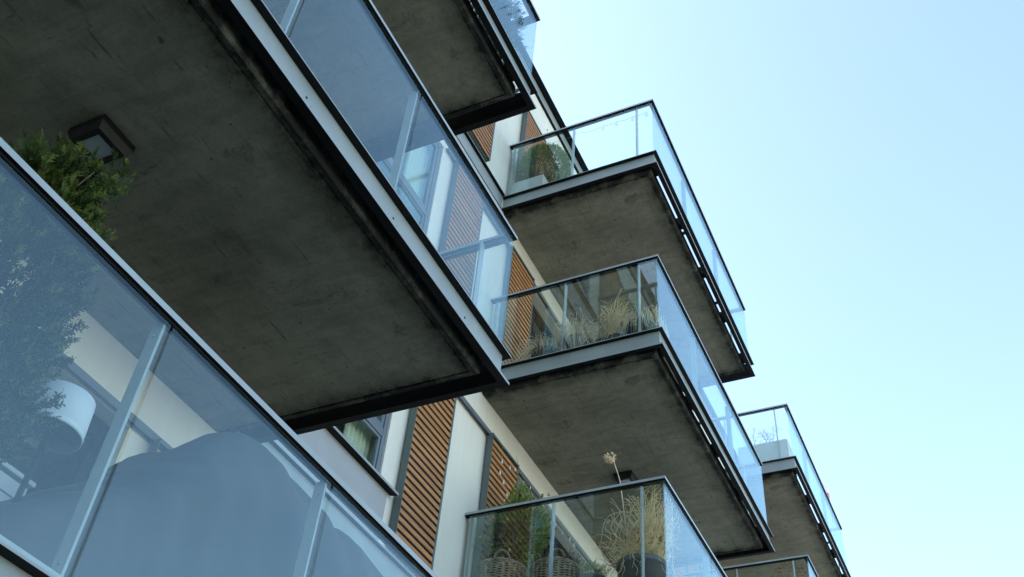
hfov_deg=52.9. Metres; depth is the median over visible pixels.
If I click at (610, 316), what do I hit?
dry grass bundle
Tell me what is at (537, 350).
grass pot
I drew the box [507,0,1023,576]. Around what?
sky
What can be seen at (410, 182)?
window
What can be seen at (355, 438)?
window
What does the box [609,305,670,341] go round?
grass pot
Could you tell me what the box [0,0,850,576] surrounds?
apartment building
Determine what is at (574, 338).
grass pot
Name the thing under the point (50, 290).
potted conifer
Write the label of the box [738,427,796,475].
planter box
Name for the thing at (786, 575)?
potted shrub
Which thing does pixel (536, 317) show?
sliding door
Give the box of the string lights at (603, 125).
[534,111,647,149]
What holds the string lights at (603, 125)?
hanging from the apartment building
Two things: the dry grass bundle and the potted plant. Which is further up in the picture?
the dry grass bundle
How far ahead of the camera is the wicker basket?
9.99 m
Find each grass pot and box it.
[514,332,566,361]
[548,308,607,350]
[580,317,624,342]
[592,452,679,576]
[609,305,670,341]
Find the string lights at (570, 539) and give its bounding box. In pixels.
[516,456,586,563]
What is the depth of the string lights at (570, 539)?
12.36 m
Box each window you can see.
[325,413,398,495]
[377,142,441,232]
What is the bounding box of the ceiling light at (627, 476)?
[613,470,637,483]
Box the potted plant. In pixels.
[473,481,557,576]
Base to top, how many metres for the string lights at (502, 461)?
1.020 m
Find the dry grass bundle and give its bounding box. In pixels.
[599,288,630,338]
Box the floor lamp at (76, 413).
[12,379,95,502]
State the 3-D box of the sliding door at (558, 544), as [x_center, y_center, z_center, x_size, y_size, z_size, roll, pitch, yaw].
[0.173,3.528,11.798,0.080,2.194,2.934,-15,-47,21]
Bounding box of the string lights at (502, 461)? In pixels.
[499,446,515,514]
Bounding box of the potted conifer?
[0,127,136,466]
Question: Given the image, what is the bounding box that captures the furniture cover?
[0,432,382,576]
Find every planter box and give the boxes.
[511,142,570,193]
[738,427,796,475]
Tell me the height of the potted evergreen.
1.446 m
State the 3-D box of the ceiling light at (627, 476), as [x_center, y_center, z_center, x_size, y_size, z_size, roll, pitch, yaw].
[1.388,2.337,12.598,0.240,0.085,0.240,-15,-47,21]
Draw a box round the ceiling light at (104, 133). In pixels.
[67,114,135,164]
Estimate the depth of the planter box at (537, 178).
14.33 m
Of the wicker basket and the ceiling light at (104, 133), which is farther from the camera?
the wicker basket
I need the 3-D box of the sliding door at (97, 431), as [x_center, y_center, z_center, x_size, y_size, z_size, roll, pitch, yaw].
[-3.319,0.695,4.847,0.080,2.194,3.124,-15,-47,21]
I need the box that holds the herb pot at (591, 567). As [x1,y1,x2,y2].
[571,558,612,576]
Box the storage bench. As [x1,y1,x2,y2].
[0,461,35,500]
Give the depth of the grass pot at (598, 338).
11.68 m
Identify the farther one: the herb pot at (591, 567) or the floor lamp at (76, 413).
the herb pot at (591, 567)
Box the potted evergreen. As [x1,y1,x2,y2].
[468,0,527,63]
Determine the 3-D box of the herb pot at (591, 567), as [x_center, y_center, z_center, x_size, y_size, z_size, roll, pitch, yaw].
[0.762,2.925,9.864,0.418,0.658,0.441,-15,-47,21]
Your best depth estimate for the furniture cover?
4.43 m
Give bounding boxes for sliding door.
[0,349,109,484]
[511,492,581,573]
[528,305,559,357]
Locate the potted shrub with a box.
[770,561,807,576]
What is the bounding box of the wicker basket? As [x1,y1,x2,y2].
[527,546,584,576]
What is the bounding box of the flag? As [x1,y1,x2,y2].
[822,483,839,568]
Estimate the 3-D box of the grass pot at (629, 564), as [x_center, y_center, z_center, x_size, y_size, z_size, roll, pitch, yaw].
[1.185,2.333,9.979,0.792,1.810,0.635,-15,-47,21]

